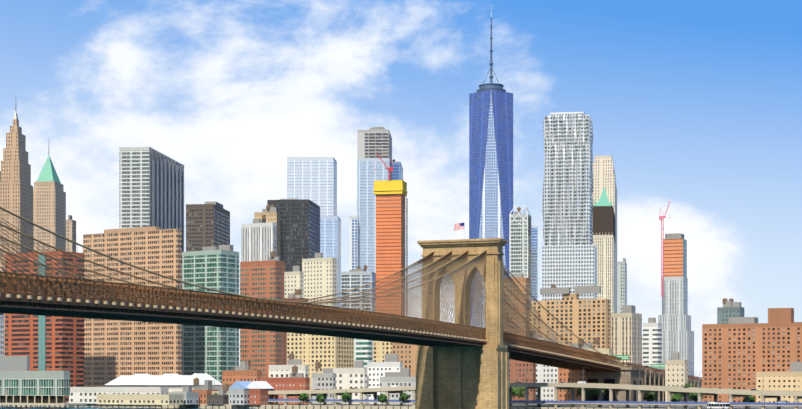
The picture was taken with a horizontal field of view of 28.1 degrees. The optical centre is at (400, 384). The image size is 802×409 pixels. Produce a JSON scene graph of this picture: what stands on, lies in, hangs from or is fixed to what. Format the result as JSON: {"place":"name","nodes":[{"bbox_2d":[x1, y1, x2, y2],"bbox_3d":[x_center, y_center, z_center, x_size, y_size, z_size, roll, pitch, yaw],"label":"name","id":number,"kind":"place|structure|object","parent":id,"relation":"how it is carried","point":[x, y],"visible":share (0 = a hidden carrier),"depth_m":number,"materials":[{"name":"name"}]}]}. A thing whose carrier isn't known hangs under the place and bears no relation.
{"place":"outdoors","nodes":[
{"label":"outdoors","id":0,"kind":"place"},
{"bbox_2d":[0,371,69,402],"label":"building","id":1,"kind":"structure","parent":0,"point":[34,383],"depth_m":995.29,"materials":[{"name":"white glass"}]},
{"bbox_2d":[1,405,78,408],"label":"pier piles","id":2,"kind":"object","parent":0,"point":[40,406],"depth_m":984.16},
{"bbox_2d":[36,148,60,183],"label":"roof wall","id":3,"kind":"structure","parent":0,"point":[48,172],"depth_m":1741.77,"materials":[{"name":"teal metal"}]},
{"bbox_2d":[33,181,65,251],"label":"skyscraper","id":4,"kind":"structure","parent":0,"point":[49,205],"depth_m":1732.53,"materials":[{"name":"beige stone"}]},
{"bbox_2d":[267,199,319,271],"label":"black tower","id":5,"kind":"structure","parent":0,"point":[300,229],"depth_m":1546.19,"materials":[{"name":"brown glass"}]},
{"bbox_2d":[358,127,391,161],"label":"skyscraper","id":6,"kind":"structure","parent":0,"point":[373,142],"depth_m":2107.08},
{"bbox_2d":[376,194,404,315],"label":"orange tower","id":7,"kind":"structure","parent":0,"point":[389,234],"depth_m":1487.53,"materials":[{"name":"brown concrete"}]},
{"bbox_2d":[373,180,407,196],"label":"cocoon","id":8,"kind":"object","parent":7,"relation":"on","point":[390,186],"visible":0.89,"depth_m":1486.18},
{"bbox_2d":[375,154,392,171],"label":"crane","id":9,"kind":"object","parent":8,"relation":"on","point":[389,168],"visible":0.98,"depth_m":1484.16,"materials":[{"name":"red metal"}]},
{"bbox_2d":[0,0,801,376],"label":"sky","id":10,"kind":"structure","parent":0,"point":[696,105],"materials":[{"name":"blue"}]},
{"bbox_2d":[65,400,801,408],"bbox_3d":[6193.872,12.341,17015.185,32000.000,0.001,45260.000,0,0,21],"label":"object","id":11,"kind":"structure","parent":0,"point":[647,406],"depth_m":897.67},
{"bbox_2d":[0,318,3,355],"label":"building","id":12,"kind":"structure","parent":11,"relation":"on","point":[1,336],"depth_m":1107.32,"materials":[{"name":"brown concrete"}]},
{"bbox_2d":[0,119,32,355],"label":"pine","id":13,"kind":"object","parent":11,"relation":"on","point":[16,192],"visible":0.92,"depth_m":1584.70,"materials":[{"name":"brown stone"}]},
{"bbox_2d":[5,251,83,401],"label":"building","id":14,"kind":"structure","parent":11,"relation":"on","point":[50,343],"depth_m":1142.69,"materials":[{"name":"red brick"}]},
{"bbox_2d":[66,215,75,251],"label":"building","id":15,"kind":"structure","parent":11,"relation":"on","point":[70,231],"depth_m":1631.38,"materials":[{"name":"beige concrete"}]},
{"bbox_2d":[69,387,168,403],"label":"building","id":16,"kind":"structure","parent":11,"relation":"on","point":[88,395],"depth_m":1033.17,"materials":[{"name":"brown concrete"}]},
{"bbox_2d":[83,226,181,386],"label":"building","id":17,"kind":"structure","parent":11,"relation":"on","point":[114,349],"depth_m":1204.82,"materials":[{"name":"brown brick"}]},
{"bbox_2d":[97,394,183,404],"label":"waterfront building","id":18,"kind":"structure","parent":11,"relation":"on","point":[150,399],"depth_m":979.53,"materials":[{"name":"beige concrete"}]},
{"bbox_2d":[119,147,183,251],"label":"skyscraper","id":19,"kind":"structure","parent":11,"relation":"on","point":[151,187],"depth_m":1635.45,"materials":[{"name":"grey metal"}]},
{"bbox_2d":[106,385,221,391],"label":"building","id":20,"kind":"structure","parent":11,"relation":"on","point":[180,387],"depth_m":1072.27,"materials":[{"name":"white"}]},
{"bbox_2d":[105,373,221,384],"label":"tent roof","id":21,"kind":"structure","parent":20,"relation":"on","point":[163,379],"depth_m":1080.35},
{"bbox_2d":[169,386,198,404],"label":"building","id":22,"kind":"structure","parent":11,"relation":"on","point":[190,397],"depth_m":988.34,"materials":[{"name":"grey concrete"}]},
{"bbox_2d":[192,377,218,403],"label":"building","id":23,"kind":"structure","parent":11,"relation":"on","point":[205,392],"depth_m":997.98,"materials":[{"name":"orange brick"}]},
{"bbox_2d":[186,201,229,251],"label":"office building","id":24,"kind":"structure","parent":11,"relation":"on","point":[207,224],"depth_m":1585.20,"materials":[{"name":"brown glass"}]},
{"bbox_2d":[182,245,238,382],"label":"building","id":25,"kind":"structure","parent":11,"relation":"on","point":[213,352],"depth_m":1242.95,"materials":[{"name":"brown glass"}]},
{"bbox_2d":[207,383,228,404],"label":"building","id":26,"kind":"structure","parent":11,"relation":"on","point":[221,398],"depth_m":987.01,"materials":[{"name":"grey concrete"}]},
{"bbox_2d":[229,389,248,404],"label":"building","id":27,"kind":"structure","parent":11,"relation":"on","point":[238,396],"depth_m":971.49,"materials":[{"name":"white paint"}]},
{"bbox_2d":[228,381,250,388],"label":"roof","id":28,"kind":"structure","parent":27,"relation":"on","point":[240,384],"depth_m":972.45,"materials":[{"name":"blue metal"}]},
{"bbox_2d":[222,358,260,390],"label":"building","id":29,"kind":"structure","parent":11,"relation":"on","point":[242,372],"depth_m":1031.04,"materials":[{"name":"brown brick"}]},
{"bbox_2d":[242,214,276,261],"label":"building","id":30,"kind":"structure","parent":11,"relation":"on","point":[259,239],"depth_m":1411.40,"materials":[{"name":"brown concrete"}]},
{"bbox_2d":[249,389,273,404],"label":"building","id":31,"kind":"structure","parent":11,"relation":"on","point":[259,396],"depth_m":971.92,"materials":[{"name":"brown brick"}]},
{"bbox_2d":[247,381,273,388],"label":"roof","id":32,"kind":"structure","parent":31,"relation":"on","point":[259,385],"depth_m":973.40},
{"bbox_2d":[240,251,283,377],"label":"building","id":33,"kind":"structure","parent":11,"relation":"on","point":[261,350],"depth_m":1170.68,"materials":[{"name":"brown brick"}]},
{"bbox_2d":[254,205,280,260],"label":"tan building","id":34,"kind":"structure","parent":11,"relation":"on","point":[271,213],"depth_m":1527.62,"materials":[{"name":"beige concrete"}]},
{"bbox_2d":[258,365,309,403],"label":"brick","id":35,"kind":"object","parent":11,"relation":"on","point":[295,380],"visible":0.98,"depth_m":1005.01,"materials":[{"name":"red brick"}]},
{"bbox_2d":[269,353,308,377],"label":"building","id":36,"kind":"structure","parent":11,"relation":"on","point":[277,371],"depth_m":1036.67,"materials":[{"name":"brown concrete"}]},
{"bbox_2d":[284,265,302,298],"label":"apartment building","id":37,"kind":"structure","parent":11,"relation":"on","point":[293,281],"depth_m":1317.80,"materials":[{"name":"beige concrete"}]},
{"bbox_2d":[284,289,307,364],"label":"building","id":38,"kind":"structure","parent":11,"relation":"on","point":[291,296],"depth_m":1291.68,"materials":[{"name":"brown brick"}]},
{"bbox_2d":[298,393,308,404],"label":"tree","id":39,"kind":"object","parent":11,"relation":"on","point":[303,397],"visible":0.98,"depth_m":957.45,"materials":[{"name":"green plant"}]},
{"bbox_2d":[287,157,336,215],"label":"skyscraper","id":40,"kind":"structure","parent":11,"relation":"on","point":[313,179],"depth_m":2045.40,"materials":[{"name":"blue glass"}]},
{"bbox_2d":[302,253,336,306],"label":"apartment building","id":41,"kind":"structure","parent":11,"relation":"on","point":[319,271],"depth_m":1340.85,"materials":[{"name":"beige concrete"}]},
{"bbox_2d":[287,333,353,389],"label":"cream apartments","id":42,"kind":"structure","parent":11,"relation":"on","point":[325,351],"depth_m":1073.97,"materials":[{"name":"beige concrete"}]},
{"bbox_2d":[316,393,324,404],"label":"tree","id":43,"kind":"object","parent":11,"relation":"on","point":[320,398],"visible":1,"depth_m":951.86,"materials":[{"name":"green plant"}]},
{"bbox_2d":[312,361,335,403],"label":"building","id":44,"kind":"structure","parent":11,"relation":"on","point":[325,379],"depth_m":1018.13,"materials":[{"name":"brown concrete"}]},
{"bbox_2d":[320,216,340,306],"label":"skyscraper","id":45,"kind":"structure","parent":11,"relation":"on","point":[330,236],"depth_m":2034.79,"materials":[{"name":"blue glass"}]},
{"bbox_2d":[341,391,351,404],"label":"tree","id":46,"kind":"object","parent":11,"relation":"on","point":[345,396],"visible":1,"depth_m":941.87,"materials":[{"name":"green plant"}]},
{"bbox_2d":[333,360,366,403],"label":"building","id":47,"kind":"structure","parent":11,"relation":"on","point":[348,378],"depth_m":1028.98,"materials":[{"name":"brown concrete"}]},
{"bbox_2d":[349,216,357,269],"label":"skyscraper","id":48,"kind":"structure","parent":11,"relation":"on","point":[353,242],"depth_m":2094.68,"materials":[{"name":"white glass"}]},
{"bbox_2d":[341,265,375,311],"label":"building","id":49,"kind":"structure","parent":11,"relation":"on","point":[355,278],"depth_m":1686.88,"materials":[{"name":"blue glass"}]},
{"bbox_2d":[354,320,372,367],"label":"building","id":50,"kind":"structure","parent":11,"relation":"on","point":[363,349],"depth_m":1137.73,"materials":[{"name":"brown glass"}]},
{"bbox_2d":[357,158,390,272],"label":"skyscraper","id":51,"kind":"structure","parent":11,"relation":"on","point":[368,174],"depth_m":2106.31,"materials":[{"name":"blue glass"}]},
{"bbox_2d":[373,340,391,361],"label":"building","id":52,"kind":"structure","parent":11,"relation":"on","point":[381,349],"depth_m":1090.34,"materials":[{"name":"beige concrete"}]},
{"bbox_2d":[377,393,387,405],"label":"tree","id":53,"kind":"object","parent":11,"relation":"on","point":[381,397],"visible":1,"depth_m":930.07,"materials":[{"name":"green plant"}]},
{"bbox_2d":[367,354,402,403],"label":"building","id":54,"kind":"structure","parent":11,"relation":"on","point":[376,371],"depth_m":1027.86,"materials":[{"name":"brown concrete"}]},
{"bbox_2d":[390,159,402,179],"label":"skyscraper","id":55,"kind":"structure","parent":11,"relation":"on","point":[396,173],"depth_m":2125.61,"materials":[{"name":"blue glass"}]},
{"bbox_2d":[380,368,415,404],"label":"building","id":56,"kind":"structure","parent":11,"relation":"on","point":[402,378],"depth_m":991.94,"materials":[{"name":"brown concrete"}]},
{"bbox_2d":[398,392,409,405],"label":"tree","id":57,"kind":"object","parent":11,"relation":"on","point":[404,396],"visible":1,"depth_m":921.32,"materials":[{"name":"green plant"}]},
{"bbox_2d":[392,342,416,376],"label":"building","id":58,"kind":"structure","parent":11,"relation":"on","point":[406,353],"depth_m":1049.99,"materials":[{"name":"orange brick"}]},
{"bbox_2d":[404,197,407,314],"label":"hoist","id":59,"kind":"object","parent":11,"relation":"on","point":[406,234],"visible":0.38,"depth_m":1493.76,"materials":[{"name":"grey metal"}]},
{"bbox_2d":[68,383,801,405],"bbox_3d":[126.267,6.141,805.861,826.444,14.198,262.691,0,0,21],"label":"elevated highway","id":60,"kind":"structure","parent":11,"relation":"on","point":[676,389],"depth_m":858.34,"materials":[{"name":"beige concrete"}]},
{"bbox_2d":[214,353,765,390],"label":"street lamps","id":61,"kind":"object","parent":60,"relation":"on","point":[526,377],"visible":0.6,"depth_m":887.38,"materials":[{"name":"grey metal"}]},
{"bbox_2d":[469,14,512,326],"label":"skyscraper","id":62,"kind":"structure","parent":11,"relation":"on","point":[490,156],"depth_m":2206.53,"materials":[{"name":"blue glass"}]},
{"bbox_2d":[503,273,529,336],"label":"brick building","id":63,"kind":"structure","parent":11,"relation":"on","point":[522,280],"depth_m":1089.55,"materials":[{"name":"brown brick"}]},
{"bbox_2d":[512,387,522,404],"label":"tree","id":64,"kind":"object","parent":11,"relation":"on","point":[515,392],"visible":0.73,"depth_m":974.98,"materials":[{"name":"green plant"}]},
{"bbox_2d":[509,359,535,400],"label":"building","id":65,"kind":"structure","parent":11,"relation":"on","point":[517,370],"depth_m":1029.81,"materials":[{"name":"brown brick"}]},
{"bbox_2d":[516,387,529,404],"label":"tree","id":66,"kind":"object","parent":11,"relation":"on","point":[523,391],"visible":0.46,"depth_m":979.33,"materials":[{"name":"green plant"}]},
{"bbox_2d":[268,399,801,404],"bbox_3d":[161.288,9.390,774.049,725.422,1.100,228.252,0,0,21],"label":"elevated highway","id":67,"kind":"structure","parent":11,"relation":"on","point":[749,403],"depth_m":852.42,"materials":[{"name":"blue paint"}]},
{"bbox_2d":[306,403,763,407],"bbox_3d":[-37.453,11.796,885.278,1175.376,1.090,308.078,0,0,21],"label":"esplanade rail","id":68,"kind":"object","parent":11,"relation":"on","point":[549,405],"visible":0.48,"depth_m":858.33,"materials":[{"name":"grey"}]},
{"bbox_2d":[531,226,538,300],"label":"skyscraper","id":69,"kind":"structure","parent":11,"relation":"on","point":[535,262],"depth_m":2237.95,"materials":[{"name":"blue glass"}]},
{"bbox_2d":[274,387,801,408],"bbox_3d":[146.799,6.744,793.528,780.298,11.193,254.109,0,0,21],"label":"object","id":70,"kind":"object","parent":11,"relation":"on","point":[731,396],"visible":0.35,"depth_m":867.93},
{"bbox_2d":[536,338,557,400],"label":"building","id":71,"kind":"structure","parent":11,"relation":"on","point":[546,374],"depth_m":1050.62,"materials":[{"name":"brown concrete"}]},
{"bbox_2d":[542,112,596,299],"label":"skyscraper","id":72,"kind":"structure","parent":11,"relation":"on","point":[570,266],"depth_m":1490.55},
{"bbox_2d":[542,115,593,244],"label":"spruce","id":73,"kind":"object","parent":72,"relation":"on","point":[567,201],"visible":1,"depth_m":1491.42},
{"bbox_2d":[531,284,610,348],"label":"apartment building","id":74,"kind":"structure","parent":11,"relation":"on","point":[588,320],"depth_m":1149.00,"materials":[{"name":"brown brick"}]},
{"bbox_2d":[558,368,585,400],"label":"building","id":75,"kind":"structure","parent":11,"relation":"on","point":[569,376],"depth_m":1021.35,"materials":[{"name":"orange brick"}]},
{"bbox_2d":[575,387,591,398],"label":"tree","id":76,"kind":"object","parent":11,"relation":"on","point":[579,391],"visible":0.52,"depth_m":985.34,"materials":[{"name":"green plant"}]},
{"bbox_2d":[569,337,612,362],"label":"building","id":77,"kind":"structure","parent":11,"relation":"on","point":[580,344],"depth_m":1095.53,"materials":[{"name":"beige concrete"}]},
{"bbox_2d":[592,155,616,312],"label":"skyscraper","id":78,"kind":"structure","parent":11,"relation":"on","point":[604,172],"depth_m":1950.31,"materials":[{"name":"beige stone"}]},
{"bbox_2d":[593,235,615,312],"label":"skyscraper","id":79,"kind":"structure","parent":11,"relation":"on","point":[606,265],"depth_m":1840.11,"materials":[{"name":"beige stone"}]},
{"bbox_2d":[593,187,614,239],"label":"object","id":80,"kind":"object","parent":79,"relation":"on","point":[603,218],"visible":0.9,"depth_m":1843.51,"materials":[{"name":"brown"}]},
{"bbox_2d":[618,258,626,312],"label":"building","id":81,"kind":"structure","parent":11,"relation":"on","point":[622,283],"depth_m":1689.18,"materials":[{"name":"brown concrete"}]},
{"bbox_2d":[611,305,641,366],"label":"building","id":82,"kind":"structure","parent":11,"relation":"on","point":[626,330],"depth_m":1142.55,"materials":[{"name":"brown concrete"}]},
{"bbox_2d":[586,367,701,401],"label":"bridge approach","id":83,"kind":"structure","parent":11,"relation":"on","point":[627,375],"depth_m":1039.27,"materials":[{"name":"stone"}]},
{"bbox_2d":[609,355,632,359],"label":"sign","id":84,"kind":"object","parent":83,"relation":"attached to","point":[624,357],"visible":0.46,"depth_m":1053.23,"materials":[{"name":"green metal"}]},
{"bbox_2d":[587,377,696,401],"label":"approach arches","id":85,"kind":"structure","parent":83,"relation":"attached to","point":[606,391],"depth_m":1040.59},
{"bbox_2d":[642,364,664,367],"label":"sign","id":86,"kind":"object","parent":83,"relation":"attached to","point":[657,365],"visible":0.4,"depth_m":1178.60,"materials":[{"name":"green metal"}]},
{"bbox_2d":[621,362,701,380],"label":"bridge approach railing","id":87,"kind":"object","parent":83,"relation":"on","point":[651,369],"visible":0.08,"depth_m":1111.32,"materials":[{"name":"metal"}]},
{"bbox_2d":[643,392,653,406],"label":"tree","id":88,"kind":"object","parent":11,"relation":"on","point":[650,396],"visible":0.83,"depth_m":859.50,"materials":[{"name":"green plant"}]},
{"bbox_2d":[643,318,661,373],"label":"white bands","id":89,"kind":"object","parent":11,"relation":"on","point":[652,339],"visible":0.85,"depth_m":1241.35,"materials":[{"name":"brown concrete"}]},
{"bbox_2d":[658,277,693,379],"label":"skyscraper","id":90,"kind":"structure","parent":11,"relation":"on","point":[674,318],"depth_m":1496.84,"materials":[{"name":"grey concrete"}]},
{"bbox_2d":[659,201,669,296],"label":"crane","id":91,"kind":"object","parent":90,"relation":"attached to","point":[661,218],"visible":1,"depth_m":1488.72,"materials":[{"name":"pink"}]},
{"bbox_2d":[664,233,686,277],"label":"skyscraper top","id":92,"kind":"object","parent":90,"relation":"on","point":[675,254],"visible":0.85,"depth_m":1500.13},
{"bbox_2d":[665,352,687,401],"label":"building","id":93,"kind":"structure","parent":11,"relation":"on","point":[676,370],"depth_m":1000.84,"materials":[{"name":"brown concrete"}]},
{"bbox_2d":[671,394,681,407],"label":"tree","id":94,"kind":"object","parent":11,"relation":"on","point":[675,397],"visible":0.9,"depth_m":852.28,"materials":[{"name":"green plant"}]},
{"bbox_2d":[688,392,703,407],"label":"tree","id":95,"kind":"object","parent":11,"relation":"on","point":[694,396],"visible":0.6,"depth_m":842.06,"materials":[{"name":"green plant"}]},
{"bbox_2d":[707,402,729,408],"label":"boat","id":96,"kind":"object","parent":11,"relation":"on","point":[711,405],"visible":0.96,"depth_m":800.91,"materials":[{"name":"white paint"}]},
{"bbox_2d":[742,395,755,408],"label":"tree","id":97,"kind":"object","parent":11,"relation":"on","point":[752,398],"visible":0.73,"depth_m":820.33,"materials":[{"name":"green plant"}]},
{"bbox_2d":[702,308,801,401],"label":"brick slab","id":98,"kind":"structure","parent":11,"relation":"on","point":[738,352],"depth_m":1014.90,"materials":[{"name":"brown brick"}]},
{"bbox_2d":[756,362,801,402],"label":"building","id":99,"kind":"structure","parent":11,"relation":"on","point":[783,381],"depth_m":960.53,"materials":[{"name":"beige concrete"}]},
{"bbox_2d":[510,207,530,307],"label":"crown tower","id":100,"kind":"structure","parent":0,"point":[518,248],"depth_m":1488.61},
{"bbox_2d":[509,205,530,277],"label":"crown frames","id":101,"kind":"structure","parent":100,"relation":"attached to","point":[527,233],"depth_m":1489.53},
{"bbox_2d":[717,298,743,323],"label":"building","id":102,"kind":"structure","parent":0,"point":[729,308],"depth_m":1294.94,"materials":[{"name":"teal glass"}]},
{"label":"water","id":103,"kind":"structure","parent":0,"visible":0},
{"bbox_2d":[0,356,85,404],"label":"building","id":104,"kind":"structure","parent":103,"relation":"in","point":[14,363],"depth_m":1000.98,"materials":[{"name":"grey concrete"}]},
{"bbox_2d":[0,406,255,408],"bbox_3d":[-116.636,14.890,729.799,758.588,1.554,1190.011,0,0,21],"label":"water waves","id":105,"kind":"object","parent":103,"relation":"on","point":[9,407],"visible":0.12,"depth_m":994.54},
{"bbox_2d":[0,403,665,408],"bbox_3d":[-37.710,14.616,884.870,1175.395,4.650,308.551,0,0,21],"label":"river","id":106,"kind":"structure","parent":103,"relation":"in","point":[209,406],"depth_m":966.44,"materials":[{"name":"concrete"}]},
{"bbox_2d":[4,404,666,408],"bbox_3d":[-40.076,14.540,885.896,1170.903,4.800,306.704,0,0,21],"label":"bulkhead piles","id":107,"kind":"object","parent":103,"relation":"on","point":[251,406],"visible":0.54,"depth_m":977.75,"materials":[{"name":"brown"}]},
{"bbox_2d":[416,238,508,408],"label":"bridge tower","id":108,"kind":"structure","parent":103,"relation":"in","point":[463,377],"depth_m":768.96,"materials":[{"name":"stone"}]},
{"bbox_2d":[0,293,621,371],"bbox_3d":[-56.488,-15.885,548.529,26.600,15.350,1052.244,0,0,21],"label":"deck underside","id":109,"kind":"structure","parent":108,"relation":"on","point":[24,305],"depth_m":544.89,"materials":[{"name":"metal"}]},
{"bbox_2d":[0,293,620,366],"bbox_3d":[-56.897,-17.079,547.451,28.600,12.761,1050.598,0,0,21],"label":"deck beam ends","id":110,"kind":"object","parent":109,"relation":"on","point":[148,305],"visible":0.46,"depth_m":559.30,"materials":[{"name":"beige metal"}]},
{"bbox_2d":[454,223,463,230],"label":"flag","id":111,"kind":"object","parent":108,"relation":"on","point":[458,226],"visible":0.96,"depth_m":776.27,"materials":[{"name":"fabric"}]},
{"bbox_3d":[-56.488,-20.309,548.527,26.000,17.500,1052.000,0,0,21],"label":"deck road","id":112,"kind":"structure","parent":0,"visible":0},
{"bbox_2d":[0,271,621,365],"bbox_3d":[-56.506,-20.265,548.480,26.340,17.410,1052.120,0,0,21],"label":"deck truss","id":113,"kind":"object","parent":112,"relation":"on","point":[257,306],"visible":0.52,"depth_m":533.05,"materials":[{"name":"metal"}]},
{"bbox_2d":[0,207,621,364],"bbox_3d":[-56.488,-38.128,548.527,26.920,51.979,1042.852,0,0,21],"label":"bridge cables","id":114,"kind":"object","parent":113,"relation":"on","point":[448,257],"visible":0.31,"depth_m":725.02,"materials":[{"name":"gold metal"}]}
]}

